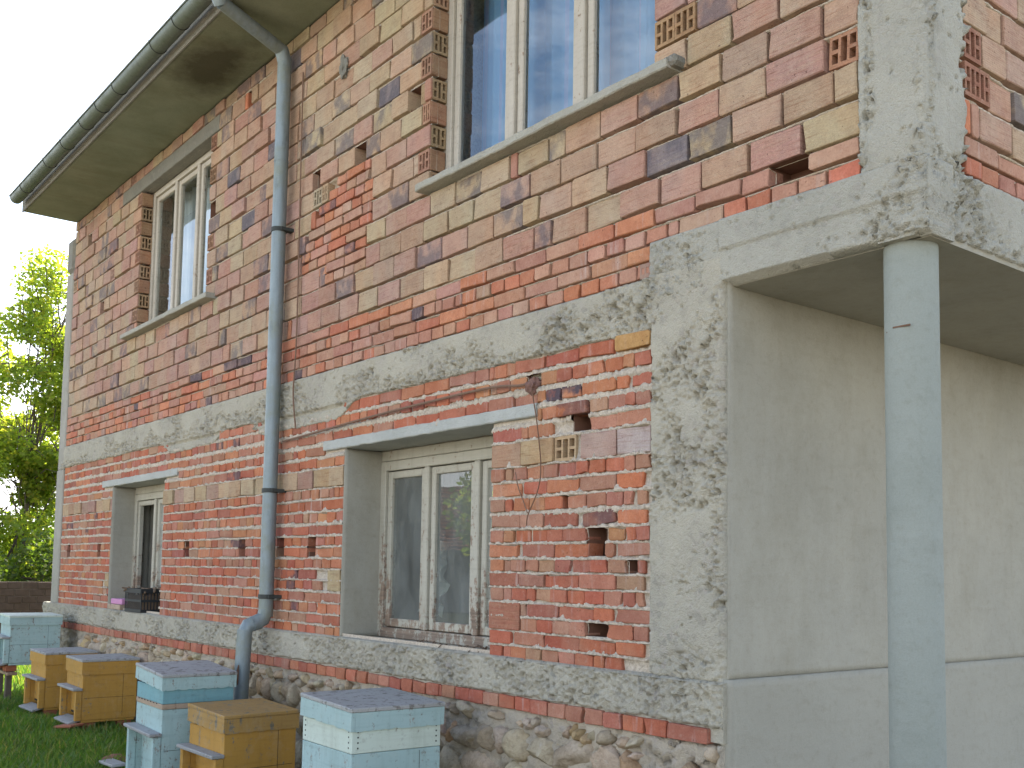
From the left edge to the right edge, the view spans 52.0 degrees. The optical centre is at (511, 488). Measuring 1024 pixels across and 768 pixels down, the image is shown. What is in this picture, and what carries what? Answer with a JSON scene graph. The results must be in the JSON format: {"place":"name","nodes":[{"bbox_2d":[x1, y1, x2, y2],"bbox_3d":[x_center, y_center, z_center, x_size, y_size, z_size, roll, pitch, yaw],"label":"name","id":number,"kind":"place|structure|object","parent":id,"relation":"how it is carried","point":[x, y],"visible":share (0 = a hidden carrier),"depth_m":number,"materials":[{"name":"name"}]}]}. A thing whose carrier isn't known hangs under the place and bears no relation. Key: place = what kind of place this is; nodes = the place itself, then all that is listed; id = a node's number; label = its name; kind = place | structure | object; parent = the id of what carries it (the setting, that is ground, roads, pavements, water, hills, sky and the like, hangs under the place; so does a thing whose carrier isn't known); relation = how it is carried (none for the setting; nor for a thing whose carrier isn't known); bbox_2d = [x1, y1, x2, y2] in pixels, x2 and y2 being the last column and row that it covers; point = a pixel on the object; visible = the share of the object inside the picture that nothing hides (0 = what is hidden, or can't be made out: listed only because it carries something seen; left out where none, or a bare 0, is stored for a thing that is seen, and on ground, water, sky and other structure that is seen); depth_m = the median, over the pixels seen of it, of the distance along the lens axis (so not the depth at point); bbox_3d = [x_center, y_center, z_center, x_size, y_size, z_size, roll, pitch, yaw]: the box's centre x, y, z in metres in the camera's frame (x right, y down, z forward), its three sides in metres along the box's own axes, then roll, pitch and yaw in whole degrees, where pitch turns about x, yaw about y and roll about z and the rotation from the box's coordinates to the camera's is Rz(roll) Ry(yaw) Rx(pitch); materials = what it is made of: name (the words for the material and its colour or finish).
{"place":"outdoors","nodes":[
{"label":"outdoors","id":0,"kind":"place"},
{"bbox_2d":[0,665,134,767],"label":"grass","id":1,"kind":"structure","parent":0,"point":[35,739],"depth_m":8.51,"materials":[{"name":"green plant"}]},
{"bbox_2d":[99,758,125,767],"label":"board","id":2,"kind":"object","parent":1,"relation":"on","point":[113,763],"visible":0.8,"depth_m":7.31,"materials":[{"name":"grey wood"}]},
{"bbox_2d":[0,0,183,531],"label":"sky","id":3,"kind":"structure","parent":0,"point":[57,57],"materials":[{"name":"white"}]},
{"bbox_3d":[-0.760,1.898,5.384,0.460,0.117,0.510,4,-6,-38],"label":"support","id":4,"kind":"object","parent":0,"visible":0},
{"bbox_2d":[300,687,444,767],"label":"beehive","id":5,"kind":"object","parent":4,"relation":"on","point":[387,727],"visible":1,"depth_m":5.26,"materials":[{"name":"blue paint"}]},
{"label":"ground","id":6,"kind":"structure","parent":0,"visible":0},
{"bbox_2d":[0,545,11,581],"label":"bush","id":7,"kind":"object","parent":6,"relation":"on","point":[2,560],"visible":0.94,"depth_m":20.47,"materials":[{"name":"green plant"}]},
{"bbox_2d":[0,665,16,699],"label":"hive stand","id":8,"kind":"object","parent":6,"relation":"on","point":[8,671],"visible":0.31,"depth_m":11.01,"materials":[{"name":"grey wood"}]},
{"bbox_2d":[0,612,62,665],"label":"beehive","id":9,"kind":"object","parent":8,"relation":"on","point":[21,634],"visible":0.95,"depth_m":11.08,"materials":[{"name":"blue paint"}]},
{"bbox_2d":[0,582,51,633],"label":"yard wall","id":10,"kind":"structure","parent":6,"relation":"on","point":[23,597],"depth_m":19.05,"materials":[{"name":"brown brick"}]},
{"bbox_2d":[0,525,53,581],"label":"bush","id":11,"kind":"object","parent":6,"relation":"on","point":[40,571],"visible":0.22,"depth_m":21.44,"materials":[{"name":"green plant"}]},
{"bbox_2d":[0,516,54,581],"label":"hedge","id":12,"kind":"object","parent":6,"relation":"on","point":[2,580],"depth_m":42.12,"materials":[{"name":"green plant"}]},
{"bbox_2d":[0,243,69,580],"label":"walnut tree","id":13,"kind":"object","parent":6,"relation":"on","point":[28,463],"visible":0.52,"depth_m":23.54,"materials":[{"name":"green plant"}]},
{"bbox_2d":[32,710,57,714],"bbox_3d":[-4.477,2.231,10.422,0.420,0.126,0.450,4,-6,-38],"label":"support","id":14,"kind":"object","parent":6,"relation":"on","point":[51,711],"visible":0.12,"depth_m":10.16,"materials":[{"name":"tile"}]},
{"bbox_2d":[19,647,97,711],"bbox_3d":[-4.507,1.889,10.427,0.587,0.573,0.510,5,-6,-40],"label":"beehive","id":15,"kind":"object","parent":14,"relation":"on","point":[45,676],"visible":0.73,"depth_m":10.21,"materials":[{"name":"paint"}]},
{"bbox_2d":[54,723,83,727],"bbox_3d":[-3.857,2.067,9.143,0.240,0.023,0.140,-9,-6,31],"label":"roof tile","id":16,"kind":"object","parent":6,"relation":"on","point":[68,725],"visible":0.92,"depth_m":9.10,"materials":[{"name":"ceramic"}]},
{"bbox_2d":[77,720,130,729],"bbox_3d":[-3.744,2.162,9.519,0.430,0.145,0.440,4,-6,-38],"label":"support","id":17,"kind":"object","parent":6,"relation":"on","point":[116,722],"visible":0.16,"depth_m":9.42,"materials":[{"name":"tile"}]},
{"bbox_2d":[54,653,139,723],"bbox_3d":[-3.765,1.811,9.524,0.597,0.570,0.500,4,-6,-38],"label":"beehive","id":18,"kind":"object","parent":17,"relation":"on","point":[98,687],"visible":1,"depth_m":9.38,"materials":[{"name":"paint"}]},
{"bbox_2d":[102,754,125,766],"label":"stone","id":19,"kind":"object","parent":6,"relation":"on","point":[112,755],"visible":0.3,"depth_m":7.69,"materials":[{"name":"grey stone"}]},
{"bbox_2d":[9,0,1023,767],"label":"house","id":20,"kind":"structure","parent":6,"relation":"on","point":[735,288],"depth_m":5.52,"materials":[{"name":"brick"}]},
{"bbox_2d":[108,604,124,609],"bbox_3d":[-3.916,1.198,10.621,0.220,0.050,0.360,4,-6,-38],"label":"board","id":21,"kind":"object","parent":20,"relation":"on","point":[116,606],"visible":0.46,"depth_m":10.51,"materials":[{"name":"beige wood"}]},
{"bbox_2d":[111,598,124,604],"bbox_3d":[-3.901,1.144,10.623,0.200,0.052,0.340,4,-6,-38],"label":"foam block","id":22,"kind":"object","parent":21,"relation":"on","point":[121,601],"depth_m":10.53,"materials":[{"name":"pink plastic"}]},
{"bbox_2d":[124,588,159,612],"bbox_3d":[-3.499,1.083,10.166,0.348,0.225,0.468,4,-6,-38],"label":"crate","id":23,"kind":"object","parent":20,"relation":"on","point":[136,599],"visible":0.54,"depth_m":9.97,"materials":[{"name":"black plastic"}]},
{"bbox_2d":[122,586,160,609],"bbox_3d":[-3.509,1.069,10.173,0.578,0.239,0.370,-3,-6,44],"label":"kindling","id":24,"kind":"object","parent":23,"relation":"in","point":[131,597],"visible":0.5,"depth_m":9.99,"materials":[{"name":"brown wood"}]},
{"bbox_2d":[131,484,164,593],"bbox_3d":[-3.462,0.589,10.400,0.094,1.257,1.484,4,-6,-38],"label":"window","id":25,"kind":"structure","parent":20,"relation":"in","point":[149,495],"depth_m":10.68,"materials":[{"name":"beige paint"}]},
{"bbox_2d":[148,150,212,320],"bbox_3d":[-3.096,-2.339,10.037,0.094,1.460,1.789,4,-6,-38],"label":"window","id":26,"kind":"structure","parent":20,"relation":"in","point":[199,169],"depth_m":10.18,"materials":[{"name":"beige paint"}]},
{"bbox_2d":[181,177,211,303],"bbox_3d":[-2.939,-2.326,10.164,0.067,1.420,1.730,4,-6,-38],"label":"curtain","id":27,"kind":"object","parent":20,"relation":"hanging from","point":[188,246],"visible":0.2,"depth_m":10.51,"materials":[{"name":"white fabric"}]},
{"bbox_2d":[292,72,303,428],"bbox_3d":[-1.569,-1.773,7.733,0.028,2.701,0.091,4,-6,-38],"label":"cable","id":28,"kind":"object","parent":20,"relation":"attached to","point":[298,249],"visible":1,"depth_m":7.74,"materials":[{"name":"rubber"}]},
{"bbox_2d":[282,383,524,441],"bbox_3d":[-0.796,-0.456,6.630,0.033,0.089,2.868,4,-6,-38],"label":"cable","id":29,"kind":"object","parent":20,"relation":"attached to","point":[427,402],"visible":1,"depth_m":6.38,"materials":[{"name":"rubber"}]},
{"bbox_2d":[417,540,452,617],"bbox_3d":[-0.521,0.597,7.051,0.092,0.508,0.288,4,2,-38],"label":"plastic sheet","id":30,"kind":"object","parent":20,"relation":"in","point":[444,585],"visible":0.29,"depth_m":6.98,"materials":[{"name":"plastic"}]},
{"bbox_2d":[377,436,492,648],"bbox_3d":[-0.371,0.338,6.574,0.094,1.257,1.624,4,-6,-38],"label":"window","id":31,"kind":"structure","parent":20,"relation":"in","point":[428,462],"depth_m":6.69,"materials":[{"name":"beige paint"}]},
{"bbox_2d":[417,639,487,652],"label":"twigs","id":32,"kind":"object","parent":20,"relation":"on","point":[480,646],"visible":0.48,"depth_m":6.09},
{"bbox_2d":[446,0,599,168],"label":"window","id":33,"kind":"structure","parent":20,"relation":"in","point":[586,12],"depth_m":6.02,"materials":[{"name":"beige paint"}]},
{"bbox_2d":[525,376,540,395],"bbox_3d":[0.115,-0.533,5.513,0.090,0.100,0.116,4,-6,-38],"label":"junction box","id":34,"kind":"object","parent":20,"relation":"on","point":[534,382],"visible":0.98,"depth_m":5.48,"materials":[{"name":"plastic"}]},
{"bbox_2d":[526,387,540,525],"bbox_3d":[0.113,-0.178,5.428,0.016,0.742,0.125,4,-5,-32],"label":"wire","id":35,"kind":"object","parent":20,"relation":"hanging from","point":[540,457],"visible":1,"depth_m":5.40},
{"bbox_2d":[515,472,527,512],"bbox_3d":[0.047,0.022,5.494,0.012,0.222,0.118,4,-6,-35],"label":"wire","id":36,"kind":"object","parent":35,"relation":"attached to","point":[520,492],"visible":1,"depth_m":5.50,"materials":[{"name":"metal"}]},
{"bbox_2d":[482,0,656,150],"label":"curtain","id":37,"kind":"object","parent":20,"relation":"hanging from","point":[626,38],"visible":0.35,"depth_m":6.09,"materials":[{"name":"fabric"}]},
{"bbox_3d":[-1.689,1.985,6.551,0.430,0.097,0.450,4,-6,-38],"label":"support","id":38,"kind":"object","parent":6,"relation":"on","visible":0},
{"bbox_2d":[176,698,299,767],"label":"beehive","id":39,"kind":"object","parent":38,"relation":"on","point":[252,733],"visible":0.99,"depth_m":6.45,"materials":[{"name":"paint"}]},
{"bbox_3d":[-2.247,2.023,7.078,0.430,0.087,0.490,4,-6,-38],"label":"support","id":40,"kind":"object","parent":6,"relation":"on","visible":0},
{"bbox_2d":[123,660,237,767],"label":"beehive","id":41,"kind":"object","parent":40,"relation":"on","point":[158,730],"visible":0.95,"depth_m":6.93,"materials":[{"name":"blue paint"}]}
]}

